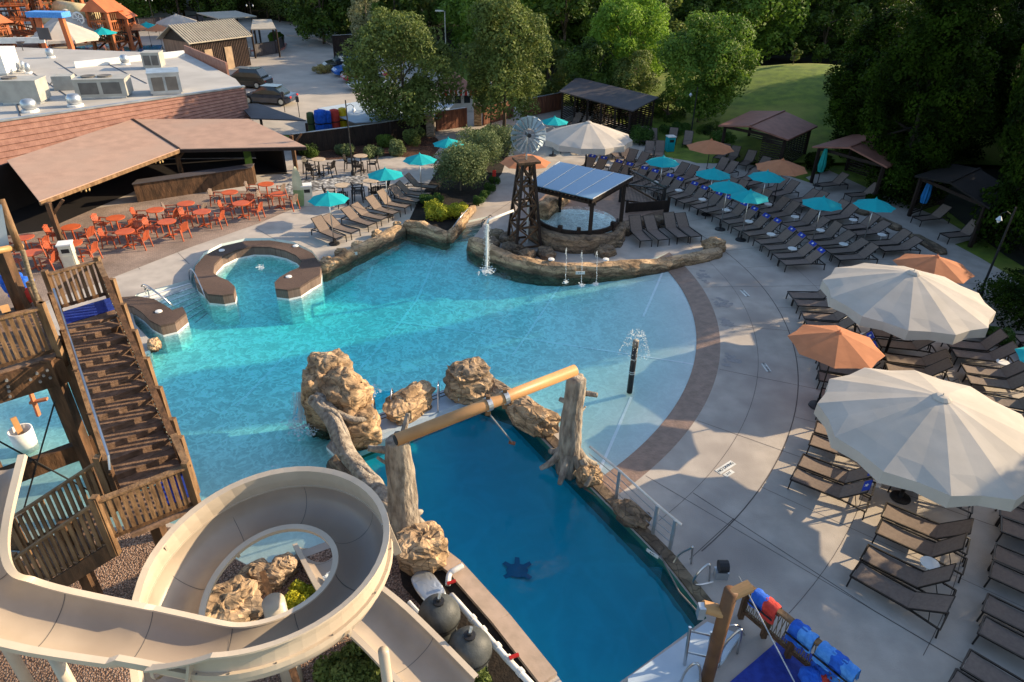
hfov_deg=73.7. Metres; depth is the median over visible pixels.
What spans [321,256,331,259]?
boulder
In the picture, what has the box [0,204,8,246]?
shade panel
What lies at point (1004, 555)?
sun lounger
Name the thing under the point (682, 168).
sun lounger
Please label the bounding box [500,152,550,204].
patio umbrella
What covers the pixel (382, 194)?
sun lounger
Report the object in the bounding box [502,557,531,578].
floor mosaic
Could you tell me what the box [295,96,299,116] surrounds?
sign post
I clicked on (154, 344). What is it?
boulder
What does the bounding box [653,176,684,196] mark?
sun lounger
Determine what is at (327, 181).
river stone bed
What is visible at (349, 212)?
sun lounger
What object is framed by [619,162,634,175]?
sun lounger
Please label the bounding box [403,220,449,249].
rock wall
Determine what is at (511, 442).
swing rope
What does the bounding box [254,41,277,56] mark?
fence
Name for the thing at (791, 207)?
sun lounger
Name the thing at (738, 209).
sun lounger
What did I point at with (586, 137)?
giant umbrella
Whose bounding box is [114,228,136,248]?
patio table
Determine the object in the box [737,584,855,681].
timber rail
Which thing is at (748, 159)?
sun lounger
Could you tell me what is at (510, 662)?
pipe run
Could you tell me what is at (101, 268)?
railing
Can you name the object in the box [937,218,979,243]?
sun lounger
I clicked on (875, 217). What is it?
sun lounger
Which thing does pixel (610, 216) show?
splash pool water
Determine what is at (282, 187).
patio chair
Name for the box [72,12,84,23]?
spoked wheel
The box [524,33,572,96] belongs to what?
cedar tree
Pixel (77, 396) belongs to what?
timber post
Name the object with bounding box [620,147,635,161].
sun lounger
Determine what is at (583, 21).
woodland tree
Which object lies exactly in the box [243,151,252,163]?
ivy screen
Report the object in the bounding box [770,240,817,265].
sun lounger
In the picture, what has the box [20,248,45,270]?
patio table
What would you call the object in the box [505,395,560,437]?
boulder
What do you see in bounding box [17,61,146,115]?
roof seams
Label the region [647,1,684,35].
woodland tree
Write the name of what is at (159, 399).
railing
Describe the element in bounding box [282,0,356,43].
woodland tree
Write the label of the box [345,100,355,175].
lamp post
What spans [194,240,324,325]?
spa wall
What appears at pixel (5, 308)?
timber post
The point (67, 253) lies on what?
litter bin
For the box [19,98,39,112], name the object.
roof vent
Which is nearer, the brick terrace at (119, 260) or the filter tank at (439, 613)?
the filter tank at (439, 613)
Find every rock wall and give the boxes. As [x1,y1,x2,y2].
[319,225,405,281]
[326,455,351,474]
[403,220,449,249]
[447,205,475,243]
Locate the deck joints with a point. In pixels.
(797, 503)
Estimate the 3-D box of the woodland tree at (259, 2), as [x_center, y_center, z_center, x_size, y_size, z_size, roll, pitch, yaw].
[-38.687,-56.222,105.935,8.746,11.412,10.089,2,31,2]
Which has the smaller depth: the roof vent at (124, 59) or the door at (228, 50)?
the roof vent at (124, 59)
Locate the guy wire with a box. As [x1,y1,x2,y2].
[748,594,794,681]
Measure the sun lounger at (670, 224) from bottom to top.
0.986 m
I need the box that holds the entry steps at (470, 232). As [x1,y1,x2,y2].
[457,218,486,241]
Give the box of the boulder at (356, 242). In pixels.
[351,240,361,247]
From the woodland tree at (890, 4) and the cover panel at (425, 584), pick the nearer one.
the cover panel at (425, 584)
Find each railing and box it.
[0,302,54,367]
[11,455,117,551]
[11,499,116,580]
[26,280,68,366]
[40,256,108,310]
[47,288,121,505]
[89,460,200,555]
[96,260,113,306]
[102,276,199,492]
[170,433,200,501]
[589,446,681,550]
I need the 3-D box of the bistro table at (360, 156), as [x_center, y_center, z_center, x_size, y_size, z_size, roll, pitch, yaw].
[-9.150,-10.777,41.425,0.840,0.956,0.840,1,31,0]
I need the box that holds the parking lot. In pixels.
[0,7,442,134]
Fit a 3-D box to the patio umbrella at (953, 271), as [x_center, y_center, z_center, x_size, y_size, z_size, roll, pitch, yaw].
[15.671,-2.002,25.869,2.531,2.820,2.531,4,31,5]
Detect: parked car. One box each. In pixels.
[230,66,272,88]
[246,83,297,105]
[322,51,351,67]
[331,56,357,74]
[340,70,386,80]
[347,71,392,89]
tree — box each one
[116,0,158,17]
[119,0,154,9]
[152,0,169,11]
[159,0,197,14]
[167,2,186,15]
[191,0,236,17]
[231,0,260,13]
[252,0,280,17]
[260,0,288,21]
[275,0,327,20]
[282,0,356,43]
[293,0,350,37]
[325,0,369,33]
[337,6,464,127]
[347,0,380,53]
[362,0,428,46]
[383,0,439,33]
[427,6,447,32]
[429,0,469,46]
[437,0,503,57]
[452,0,554,125]
[458,0,575,68]
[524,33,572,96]
[525,1,574,46]
[533,0,604,70]
[560,0,621,52]
[561,34,627,111]
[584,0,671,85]
[608,49,661,116]
[611,0,688,68]
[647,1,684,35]
[647,85,686,122]
[650,0,743,63]
[653,9,763,121]
[713,0,810,66]
[743,0,827,59]
[790,0,872,63]
[815,0,881,46]
[822,6,934,166]
[835,2,925,92]
[855,0,916,36]
[856,0,1019,208]
[862,0,915,22]
[914,1,1023,165]
[970,44,1023,253]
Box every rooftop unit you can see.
[0,46,19,74]
[0,76,51,104]
[70,74,133,98]
[140,50,165,68]
[146,67,182,95]
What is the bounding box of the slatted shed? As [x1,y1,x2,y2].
[559,78,658,138]
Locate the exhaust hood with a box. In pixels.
[49,73,74,90]
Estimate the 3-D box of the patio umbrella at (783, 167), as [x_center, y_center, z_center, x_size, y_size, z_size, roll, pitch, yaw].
[14.143,-8.355,36.349,2.531,2.820,2.531,7,32,9]
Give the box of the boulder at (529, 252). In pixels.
[518,248,536,257]
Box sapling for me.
[790,43,802,64]
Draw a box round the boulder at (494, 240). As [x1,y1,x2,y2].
[484,236,499,246]
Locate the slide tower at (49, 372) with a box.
[0,252,116,550]
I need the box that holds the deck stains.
[696,270,741,366]
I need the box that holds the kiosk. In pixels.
[436,72,472,111]
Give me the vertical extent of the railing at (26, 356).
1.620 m
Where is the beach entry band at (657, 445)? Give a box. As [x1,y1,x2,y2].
[583,252,719,501]
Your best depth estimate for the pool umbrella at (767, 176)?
34.47 m
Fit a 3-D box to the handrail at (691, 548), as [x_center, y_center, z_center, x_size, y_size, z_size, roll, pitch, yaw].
[4.026,4.981,15.898,0.497,0.804,0.242,1,31,0]
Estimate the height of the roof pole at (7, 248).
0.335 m
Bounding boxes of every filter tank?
[418,593,460,642]
[448,625,492,671]
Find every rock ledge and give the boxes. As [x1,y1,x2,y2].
[466,237,722,285]
[625,214,664,235]
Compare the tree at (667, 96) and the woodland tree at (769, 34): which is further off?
the woodland tree at (769, 34)
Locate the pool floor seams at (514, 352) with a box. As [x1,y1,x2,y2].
[235,249,692,469]
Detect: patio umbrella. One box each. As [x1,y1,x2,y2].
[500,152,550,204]
[687,138,733,184]
[756,158,806,205]
[788,324,884,409]
[893,253,974,283]
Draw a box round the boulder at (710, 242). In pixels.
[701,237,725,252]
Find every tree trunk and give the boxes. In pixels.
[367,413,424,539]
[539,373,597,486]
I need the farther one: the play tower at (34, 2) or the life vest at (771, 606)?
the play tower at (34, 2)
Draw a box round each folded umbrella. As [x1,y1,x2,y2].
[813,148,827,186]
[918,181,933,216]
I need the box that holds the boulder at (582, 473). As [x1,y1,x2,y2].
[574,462,602,487]
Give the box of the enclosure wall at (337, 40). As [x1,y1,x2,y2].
[332,34,356,56]
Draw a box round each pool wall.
[136,216,668,523]
[363,415,694,626]
[528,218,625,253]
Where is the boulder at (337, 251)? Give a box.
[334,248,346,255]
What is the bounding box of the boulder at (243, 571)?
[234,558,266,595]
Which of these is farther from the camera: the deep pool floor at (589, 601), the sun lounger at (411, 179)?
the sun lounger at (411, 179)
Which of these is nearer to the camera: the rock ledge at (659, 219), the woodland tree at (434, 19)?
the rock ledge at (659, 219)
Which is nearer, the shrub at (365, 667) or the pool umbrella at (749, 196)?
the shrub at (365, 667)
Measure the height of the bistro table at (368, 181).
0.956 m
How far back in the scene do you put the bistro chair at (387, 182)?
37.65 m
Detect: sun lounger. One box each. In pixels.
[311,215,346,244]
[323,213,360,239]
[340,205,377,231]
[350,201,388,225]
[365,194,400,219]
[376,188,411,213]
[388,184,422,207]
[395,180,430,195]
[404,173,438,192]
[567,112,582,124]
[581,115,591,122]
[581,154,596,167]
[592,156,608,169]
[608,159,623,172]
[611,152,624,158]
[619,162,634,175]
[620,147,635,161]
[622,148,638,165]
[628,215,652,247]
[629,166,649,183]
[633,151,650,172]
[633,168,659,189]
[642,215,669,246]
[644,140,654,157]
[645,173,674,194]
[646,155,661,174]
[648,158,674,173]
[649,128,657,142]
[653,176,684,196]
[654,140,664,157]
[658,212,688,243]
[662,161,689,178]
[667,181,699,203]
[669,127,678,144]
[670,164,699,183]
[675,185,709,209]
[675,212,701,243]
[682,130,693,144]
[685,168,708,186]
[689,191,723,214]
[697,194,732,218]
[698,180,721,187]
[706,177,739,196]
[711,202,749,225]
[712,143,731,161]
[715,156,729,170]
[720,205,759,230]
[722,160,739,174]
[723,178,748,195]
[727,145,741,160]
[730,187,762,205]
[730,212,771,236]
[736,149,757,170]
[737,167,758,180]
[741,217,782,242]
[747,170,768,189]
[748,156,771,171]
[748,188,773,207]
[752,225,796,250]
[758,195,790,213]
[761,231,806,256]
[762,175,789,190]
[767,200,801,219]
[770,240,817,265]
[772,179,799,201]
[778,246,826,271]
[779,208,818,229]
[785,289,826,305]
[787,466,872,519]
[789,188,819,201]
[791,298,830,313]
[794,215,830,232]
[797,453,875,496]
[798,311,855,327]
[799,190,829,212]
[804,317,861,333]
[806,220,842,239]
[806,433,851,459]
[813,229,856,245]
[814,172,849,189]
[814,420,827,436]
[815,367,881,388]
[816,360,880,378]
[818,199,850,216]
[819,387,825,398]
[823,203,858,226]
[823,237,869,260]
[830,242,879,266]
[838,212,880,231]
[843,182,875,201]
[846,561,955,638]
[851,219,891,240]
[857,544,956,615]
[862,330,874,339]
[868,228,912,245]
[870,328,928,349]
[871,518,967,582]
[874,235,923,257]
[875,337,936,352]
[877,502,973,562]
[880,349,951,376]
[882,357,952,381]
[887,486,973,518]
[910,203,952,226]
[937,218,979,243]
[940,328,1008,359]
[948,668,978,681]
[949,341,1017,364]
[951,379,960,383]
[957,360,1023,381]
[960,648,1023,681]
[962,372,1023,392]
[971,615,1023,659]
[976,593,1023,632]
[979,391,1023,410]
[983,560,1023,593]
[987,543,1023,572]
[994,506,1023,525]
[996,516,1023,541]
[1011,409,1023,416]
[1015,333,1023,347]
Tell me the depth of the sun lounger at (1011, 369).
22.89 m
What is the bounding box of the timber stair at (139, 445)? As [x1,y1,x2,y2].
[63,298,192,537]
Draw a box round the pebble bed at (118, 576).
[0,527,419,681]
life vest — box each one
[747,588,769,612]
[759,597,781,624]
[784,619,810,648]
[793,626,819,653]
[798,666,831,681]
[811,661,842,681]
[812,640,836,671]
[823,650,849,678]
[833,659,860,681]
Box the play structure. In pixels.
[34,8,103,48]
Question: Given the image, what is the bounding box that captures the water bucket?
[6,416,38,454]
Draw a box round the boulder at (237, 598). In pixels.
[205,575,263,621]
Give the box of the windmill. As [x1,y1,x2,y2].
[507,115,546,248]
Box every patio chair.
[12,253,22,271]
[29,235,52,256]
[37,250,63,270]
[41,240,58,258]
[42,224,66,240]
[75,226,99,246]
[78,241,102,261]
[90,213,113,233]
[96,228,120,248]
[118,218,135,236]
[127,219,144,242]
[129,207,149,219]
[131,230,153,250]
[141,217,163,237]
[160,202,179,219]
[161,208,180,227]
[170,221,191,241]
[177,207,198,226]
[190,202,210,219]
[207,188,225,206]
[208,210,227,229]
[217,200,235,218]
[235,191,249,209]
[242,193,256,213]
[243,181,259,191]
[247,202,265,220]
[256,190,272,208]
[270,183,287,200]
[283,194,299,211]
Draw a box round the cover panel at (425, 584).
[411,571,445,599]
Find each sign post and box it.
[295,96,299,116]
[492,168,495,184]
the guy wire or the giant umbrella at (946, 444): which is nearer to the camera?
the guy wire
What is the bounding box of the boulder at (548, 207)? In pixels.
[536,194,568,219]
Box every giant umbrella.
[543,120,632,166]
[814,368,1023,511]
[820,263,995,359]
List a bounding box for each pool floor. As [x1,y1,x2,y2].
[0,241,695,563]
[292,391,688,681]
[536,209,612,232]
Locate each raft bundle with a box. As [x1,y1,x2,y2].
[306,112,315,130]
[314,109,327,130]
[326,110,332,128]
[329,109,340,127]
[338,107,346,126]
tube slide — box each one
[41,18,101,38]
[51,0,102,24]
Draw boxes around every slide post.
[1,650,34,681]
[48,660,76,681]
[378,646,392,681]
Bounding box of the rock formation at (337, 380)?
[301,348,381,450]
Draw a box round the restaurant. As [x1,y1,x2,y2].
[0,37,306,240]
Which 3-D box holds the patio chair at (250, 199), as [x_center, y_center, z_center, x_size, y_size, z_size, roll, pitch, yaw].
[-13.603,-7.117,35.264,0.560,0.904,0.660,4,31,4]
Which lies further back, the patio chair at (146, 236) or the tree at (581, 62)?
the tree at (581, 62)
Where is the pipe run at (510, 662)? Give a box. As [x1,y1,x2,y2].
[445,563,533,681]
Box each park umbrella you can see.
[32,19,100,47]
[93,27,116,50]
[123,23,147,47]
[140,22,153,46]
[146,24,166,49]
[155,14,196,26]
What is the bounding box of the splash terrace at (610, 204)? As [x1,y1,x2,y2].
[539,187,662,221]
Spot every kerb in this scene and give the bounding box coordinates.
[286,34,332,46]
[441,551,556,681]
[509,402,712,602]
[855,208,869,215]
[876,217,901,230]
[908,234,946,254]
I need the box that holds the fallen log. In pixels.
[308,391,387,513]
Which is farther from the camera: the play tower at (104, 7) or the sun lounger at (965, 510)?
the play tower at (104, 7)
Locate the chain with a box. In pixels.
[660,555,695,610]
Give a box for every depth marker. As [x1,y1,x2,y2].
[646,548,658,558]
[715,460,735,473]
[723,469,734,476]
[740,290,749,296]
[761,363,771,371]
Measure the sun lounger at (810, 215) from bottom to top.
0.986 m
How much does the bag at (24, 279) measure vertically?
0.672 m
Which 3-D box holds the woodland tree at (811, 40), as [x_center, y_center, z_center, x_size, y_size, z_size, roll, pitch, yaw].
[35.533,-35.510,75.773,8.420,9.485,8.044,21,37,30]
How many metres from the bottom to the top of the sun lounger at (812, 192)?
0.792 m
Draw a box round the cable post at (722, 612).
[696,580,753,681]
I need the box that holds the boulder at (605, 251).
[594,244,616,258]
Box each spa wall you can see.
[122,296,193,353]
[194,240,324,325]
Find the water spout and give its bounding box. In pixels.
[486,210,513,222]
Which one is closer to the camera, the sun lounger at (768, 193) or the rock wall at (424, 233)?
the rock wall at (424, 233)
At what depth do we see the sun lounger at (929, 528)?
16.83 m
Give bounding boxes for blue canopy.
[25,10,74,48]
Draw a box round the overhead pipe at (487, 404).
[393,365,578,445]
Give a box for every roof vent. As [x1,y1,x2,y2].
[18,61,24,71]
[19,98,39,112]
[23,63,32,73]
[45,48,55,57]
[65,93,83,107]
[119,54,129,64]
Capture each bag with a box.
[0,272,22,293]
[4,275,34,297]
[25,288,32,302]
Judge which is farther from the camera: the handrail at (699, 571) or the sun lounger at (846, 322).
the sun lounger at (846, 322)
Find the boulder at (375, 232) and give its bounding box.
[371,229,382,237]
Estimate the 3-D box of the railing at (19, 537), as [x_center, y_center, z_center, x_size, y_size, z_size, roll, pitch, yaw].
[-9.461,3.596,14.337,2.537,3.120,0.141,1,31,1]
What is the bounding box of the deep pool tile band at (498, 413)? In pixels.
[361,406,705,678]
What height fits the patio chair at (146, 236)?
0.904 m
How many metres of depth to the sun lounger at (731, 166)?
41.71 m
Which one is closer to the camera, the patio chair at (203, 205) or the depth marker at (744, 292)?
the depth marker at (744, 292)
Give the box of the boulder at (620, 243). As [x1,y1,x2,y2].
[617,239,622,247]
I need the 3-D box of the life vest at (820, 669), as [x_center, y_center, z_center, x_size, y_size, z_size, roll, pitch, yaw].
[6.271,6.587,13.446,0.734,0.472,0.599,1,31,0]
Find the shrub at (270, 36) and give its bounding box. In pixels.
[267,31,283,41]
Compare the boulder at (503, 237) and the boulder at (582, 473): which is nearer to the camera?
the boulder at (582, 473)
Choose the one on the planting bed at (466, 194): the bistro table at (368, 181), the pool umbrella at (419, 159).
the pool umbrella at (419, 159)
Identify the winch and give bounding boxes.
[713,560,729,579]
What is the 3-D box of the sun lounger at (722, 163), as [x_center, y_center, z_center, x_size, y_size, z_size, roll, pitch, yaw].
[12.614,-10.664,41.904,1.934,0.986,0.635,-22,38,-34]
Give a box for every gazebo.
[718,110,817,162]
[809,134,913,194]
[907,164,1002,247]
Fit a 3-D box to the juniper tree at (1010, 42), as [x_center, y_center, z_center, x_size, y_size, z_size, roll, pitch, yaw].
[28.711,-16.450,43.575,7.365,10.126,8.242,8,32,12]
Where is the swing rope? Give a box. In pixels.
[490,415,515,444]
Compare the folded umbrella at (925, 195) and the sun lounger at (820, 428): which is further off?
the folded umbrella at (925, 195)
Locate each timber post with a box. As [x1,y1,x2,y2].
[0,304,10,312]
[20,249,39,305]
[54,519,103,593]
[58,335,100,454]
[111,326,119,332]
[150,525,167,545]
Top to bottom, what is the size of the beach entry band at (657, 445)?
0.126 m
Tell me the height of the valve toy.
0.857 m
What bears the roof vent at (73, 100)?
on the restaurant
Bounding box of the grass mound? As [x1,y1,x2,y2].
[642,63,1016,164]
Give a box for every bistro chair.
[301,156,316,174]
[304,163,319,179]
[321,185,334,192]
[322,160,336,177]
[337,191,348,208]
[342,154,356,171]
[351,183,363,202]
[352,160,363,175]
[367,156,379,172]
[368,185,381,202]
[377,180,390,194]
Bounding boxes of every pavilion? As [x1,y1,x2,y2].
[196,11,261,42]
[250,19,280,57]
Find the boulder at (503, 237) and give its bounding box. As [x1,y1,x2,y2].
[499,231,519,242]
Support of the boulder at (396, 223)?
on the pool deck
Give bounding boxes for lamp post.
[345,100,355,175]
[435,10,445,42]
[689,87,697,130]
[977,207,1016,296]
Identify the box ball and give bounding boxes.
[472,195,485,205]
[479,190,490,198]
[484,182,495,192]
[488,175,500,184]
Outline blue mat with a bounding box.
[730,636,812,681]
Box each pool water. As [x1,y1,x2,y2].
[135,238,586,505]
[412,413,699,627]
[604,212,615,220]
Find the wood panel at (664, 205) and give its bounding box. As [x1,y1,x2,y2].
[625,196,670,212]
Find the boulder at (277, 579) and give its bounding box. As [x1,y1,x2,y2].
[246,561,288,592]
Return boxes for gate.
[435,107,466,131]
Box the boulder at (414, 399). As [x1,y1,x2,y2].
[382,380,435,424]
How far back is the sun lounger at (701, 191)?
37.34 m
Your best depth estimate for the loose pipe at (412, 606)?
14.81 m
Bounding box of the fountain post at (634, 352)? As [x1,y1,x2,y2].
[618,329,649,393]
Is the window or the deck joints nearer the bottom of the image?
the deck joints
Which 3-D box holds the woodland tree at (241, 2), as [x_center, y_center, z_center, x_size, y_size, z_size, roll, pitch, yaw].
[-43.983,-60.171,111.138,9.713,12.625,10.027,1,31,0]
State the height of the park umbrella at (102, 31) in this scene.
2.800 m
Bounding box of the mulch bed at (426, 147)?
[297,135,439,159]
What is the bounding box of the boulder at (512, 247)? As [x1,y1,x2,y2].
[501,241,523,253]
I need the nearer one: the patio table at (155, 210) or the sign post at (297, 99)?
the patio table at (155, 210)
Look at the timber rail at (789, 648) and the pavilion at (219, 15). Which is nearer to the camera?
the timber rail at (789, 648)
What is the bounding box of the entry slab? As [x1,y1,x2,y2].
[627,622,739,681]
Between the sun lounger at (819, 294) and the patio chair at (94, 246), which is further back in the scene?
the patio chair at (94, 246)
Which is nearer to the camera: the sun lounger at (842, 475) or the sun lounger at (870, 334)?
the sun lounger at (842, 475)
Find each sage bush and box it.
[431,139,491,190]
[455,126,503,166]
[480,123,517,156]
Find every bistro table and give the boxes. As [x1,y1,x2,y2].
[311,157,324,175]
[334,182,349,202]
[353,154,367,171]
[363,178,377,195]
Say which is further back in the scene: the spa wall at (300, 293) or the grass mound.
the grass mound
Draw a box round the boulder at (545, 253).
[536,246,556,260]
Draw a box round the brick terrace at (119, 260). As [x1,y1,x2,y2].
[0,191,293,310]
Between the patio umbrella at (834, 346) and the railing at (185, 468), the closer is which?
the railing at (185, 468)
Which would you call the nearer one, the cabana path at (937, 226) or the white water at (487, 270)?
the white water at (487, 270)
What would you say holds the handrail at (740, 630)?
on the pool deck
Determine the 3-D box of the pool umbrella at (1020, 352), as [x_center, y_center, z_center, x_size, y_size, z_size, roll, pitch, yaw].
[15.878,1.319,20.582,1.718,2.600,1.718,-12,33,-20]
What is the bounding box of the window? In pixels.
[445,95,469,102]
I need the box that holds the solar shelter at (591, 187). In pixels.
[526,161,632,234]
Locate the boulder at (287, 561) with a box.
[272,552,297,578]
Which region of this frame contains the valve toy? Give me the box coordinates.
[29,393,48,416]
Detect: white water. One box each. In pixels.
[280,414,318,440]
[373,384,381,396]
[478,264,495,275]
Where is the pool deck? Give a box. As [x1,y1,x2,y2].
[20,106,1023,681]
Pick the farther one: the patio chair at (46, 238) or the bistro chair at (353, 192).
the bistro chair at (353, 192)
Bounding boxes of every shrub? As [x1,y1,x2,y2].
[267,31,283,41]
[284,579,315,609]
[298,142,319,157]
[311,64,331,73]
[311,641,362,681]
[334,143,354,155]
[342,650,381,681]
[363,144,383,158]
[375,134,393,147]
[388,138,405,156]
[402,127,424,146]
[419,192,443,203]
[422,198,450,221]
[447,202,468,218]
[474,666,492,681]
[629,124,654,144]
[659,121,690,135]
[695,120,722,135]
[710,130,736,142]
[804,151,835,173]
[865,193,885,201]
[973,267,1023,310]
[986,325,1016,345]
[989,291,1023,331]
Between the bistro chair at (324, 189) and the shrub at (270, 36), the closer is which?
the bistro chair at (324, 189)
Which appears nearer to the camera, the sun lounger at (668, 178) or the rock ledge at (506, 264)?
the rock ledge at (506, 264)
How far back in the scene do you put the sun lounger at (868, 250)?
30.92 m
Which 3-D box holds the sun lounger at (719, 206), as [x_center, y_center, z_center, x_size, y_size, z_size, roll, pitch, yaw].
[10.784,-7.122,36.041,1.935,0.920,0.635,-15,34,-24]
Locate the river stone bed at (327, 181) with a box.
[284,175,367,194]
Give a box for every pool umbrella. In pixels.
[308,190,348,245]
[368,166,402,217]
[403,152,436,198]
[433,137,463,181]
[542,116,567,156]
[645,155,679,200]
[696,166,730,216]
[708,179,746,230]
[730,189,767,241]
[748,170,784,218]
[802,195,841,249]
[853,197,895,250]
[1015,347,1023,361]
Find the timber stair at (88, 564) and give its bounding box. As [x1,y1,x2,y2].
[23,509,119,586]
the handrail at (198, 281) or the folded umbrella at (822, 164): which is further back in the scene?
the folded umbrella at (822, 164)
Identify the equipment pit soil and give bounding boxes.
[398,563,535,681]
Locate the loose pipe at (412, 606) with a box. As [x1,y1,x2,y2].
[407,600,418,613]
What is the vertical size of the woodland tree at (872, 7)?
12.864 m
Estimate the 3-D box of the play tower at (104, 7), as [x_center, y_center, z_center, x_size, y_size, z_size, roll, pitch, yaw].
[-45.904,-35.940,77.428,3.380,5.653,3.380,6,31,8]
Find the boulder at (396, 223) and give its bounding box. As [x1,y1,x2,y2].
[393,221,402,225]
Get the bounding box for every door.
[62,256,74,267]
[204,49,212,55]
[224,46,234,68]
[304,195,311,204]
[668,144,673,150]
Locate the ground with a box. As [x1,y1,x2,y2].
[283,58,1023,277]
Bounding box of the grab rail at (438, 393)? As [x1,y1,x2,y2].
[437,381,439,412]
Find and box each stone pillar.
[425,112,434,136]
[474,103,481,125]
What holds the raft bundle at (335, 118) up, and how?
on the parking lot
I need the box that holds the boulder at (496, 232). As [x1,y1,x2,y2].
[488,228,503,239]
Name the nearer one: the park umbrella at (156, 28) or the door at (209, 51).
the door at (209, 51)
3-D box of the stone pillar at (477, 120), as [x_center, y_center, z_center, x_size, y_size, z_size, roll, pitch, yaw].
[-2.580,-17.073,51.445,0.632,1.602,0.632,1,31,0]
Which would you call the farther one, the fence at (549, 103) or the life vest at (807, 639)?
the fence at (549, 103)
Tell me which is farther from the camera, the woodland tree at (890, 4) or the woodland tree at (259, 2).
the woodland tree at (259, 2)
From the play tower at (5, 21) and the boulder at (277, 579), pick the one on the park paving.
the play tower at (5, 21)
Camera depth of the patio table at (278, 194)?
35.79 m
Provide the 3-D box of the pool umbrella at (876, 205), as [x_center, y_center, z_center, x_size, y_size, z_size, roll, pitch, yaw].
[16.668,-5.485,31.885,1.718,2.600,1.718,0,31,-2]
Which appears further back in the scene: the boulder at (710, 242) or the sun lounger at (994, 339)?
the boulder at (710, 242)
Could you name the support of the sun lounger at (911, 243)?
on the pool deck
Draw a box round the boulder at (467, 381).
[443,356,492,404]
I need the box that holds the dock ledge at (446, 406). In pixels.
[357,390,466,455]
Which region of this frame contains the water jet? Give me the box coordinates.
[482,223,491,268]
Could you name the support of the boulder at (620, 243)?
on the pool deck
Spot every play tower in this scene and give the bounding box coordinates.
[0,0,25,36]
[0,0,41,47]
[0,14,16,46]
[9,0,51,36]
[30,0,86,45]
[63,0,120,42]
[80,0,131,50]
[99,3,142,50]
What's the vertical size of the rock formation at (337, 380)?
2.611 m
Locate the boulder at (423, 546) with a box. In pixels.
[396,521,448,575]
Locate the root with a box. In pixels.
[336,409,374,422]
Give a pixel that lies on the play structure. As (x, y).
(72, 21)
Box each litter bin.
[55,239,79,267]
[301,182,313,205]
[665,135,676,151]
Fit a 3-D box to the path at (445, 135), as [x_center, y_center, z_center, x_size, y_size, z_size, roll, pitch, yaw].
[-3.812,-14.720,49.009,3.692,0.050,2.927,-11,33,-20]
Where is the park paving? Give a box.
[16,40,164,51]
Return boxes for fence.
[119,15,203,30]
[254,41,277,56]
[275,36,284,50]
[291,127,351,154]
[349,117,425,145]
[482,100,513,125]
[524,92,563,116]
[618,184,665,202]
[627,167,666,200]
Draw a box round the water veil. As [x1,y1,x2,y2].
[291,392,305,423]
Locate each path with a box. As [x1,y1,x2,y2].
[435,129,474,140]
[806,170,970,243]
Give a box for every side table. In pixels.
[839,242,847,246]
[872,480,881,487]
[920,556,939,570]
[996,359,1009,367]
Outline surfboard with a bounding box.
[292,166,303,205]
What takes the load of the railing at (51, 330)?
attached to the slide tower at (49, 372)
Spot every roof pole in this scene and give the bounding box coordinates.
[0,199,23,250]
[0,244,23,253]
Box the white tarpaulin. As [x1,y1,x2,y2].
[317,102,453,122]
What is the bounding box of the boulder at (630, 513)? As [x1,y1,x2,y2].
[612,498,651,529]
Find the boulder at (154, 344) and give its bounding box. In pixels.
[147,337,161,352]
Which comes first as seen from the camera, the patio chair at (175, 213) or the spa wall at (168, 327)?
the spa wall at (168, 327)
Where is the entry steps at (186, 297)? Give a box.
[141,283,206,322]
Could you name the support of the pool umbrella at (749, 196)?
on the pool deck
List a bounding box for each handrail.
[141,284,174,306]
[144,287,176,308]
[188,268,207,303]
[673,546,693,563]
[679,662,701,681]
[692,563,713,585]
[718,628,742,667]
[729,624,744,635]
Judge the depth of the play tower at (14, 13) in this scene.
83.51 m
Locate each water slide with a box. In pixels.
[0,454,401,681]
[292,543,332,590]
[347,586,477,681]
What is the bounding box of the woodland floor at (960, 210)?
[0,0,1023,266]
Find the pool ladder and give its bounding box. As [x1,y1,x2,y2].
[683,626,711,665]
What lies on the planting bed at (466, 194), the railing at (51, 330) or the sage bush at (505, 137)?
the sage bush at (505, 137)
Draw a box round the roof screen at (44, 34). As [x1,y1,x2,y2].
[36,27,51,45]
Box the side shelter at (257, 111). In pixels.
[244,103,308,131]
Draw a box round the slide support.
[259,570,303,681]
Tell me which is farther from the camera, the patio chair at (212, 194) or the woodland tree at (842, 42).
the woodland tree at (842, 42)
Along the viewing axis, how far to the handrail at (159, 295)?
26.12 m
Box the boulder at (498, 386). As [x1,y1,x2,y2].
[487,377,513,406]
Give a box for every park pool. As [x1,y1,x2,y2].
[75,43,130,51]
[138,45,161,51]
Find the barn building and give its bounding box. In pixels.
[156,18,251,68]
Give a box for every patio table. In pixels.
[19,233,34,249]
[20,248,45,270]
[61,223,82,239]
[73,239,84,260]
[106,214,124,233]
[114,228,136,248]
[146,207,163,224]
[157,218,176,237]
[177,200,194,218]
[192,208,211,227]
[221,189,237,206]
[232,200,249,218]
[258,181,273,197]
[270,191,286,208]
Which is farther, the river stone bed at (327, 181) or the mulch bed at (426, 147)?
the mulch bed at (426, 147)
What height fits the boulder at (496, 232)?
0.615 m
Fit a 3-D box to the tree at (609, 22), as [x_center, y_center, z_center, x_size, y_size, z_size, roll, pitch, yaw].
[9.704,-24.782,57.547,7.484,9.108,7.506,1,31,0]
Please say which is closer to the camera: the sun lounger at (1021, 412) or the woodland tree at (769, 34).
the sun lounger at (1021, 412)
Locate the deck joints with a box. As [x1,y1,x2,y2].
[47,189,1023,663]
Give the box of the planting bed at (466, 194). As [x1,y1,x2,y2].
[410,145,509,230]
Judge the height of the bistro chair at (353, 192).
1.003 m

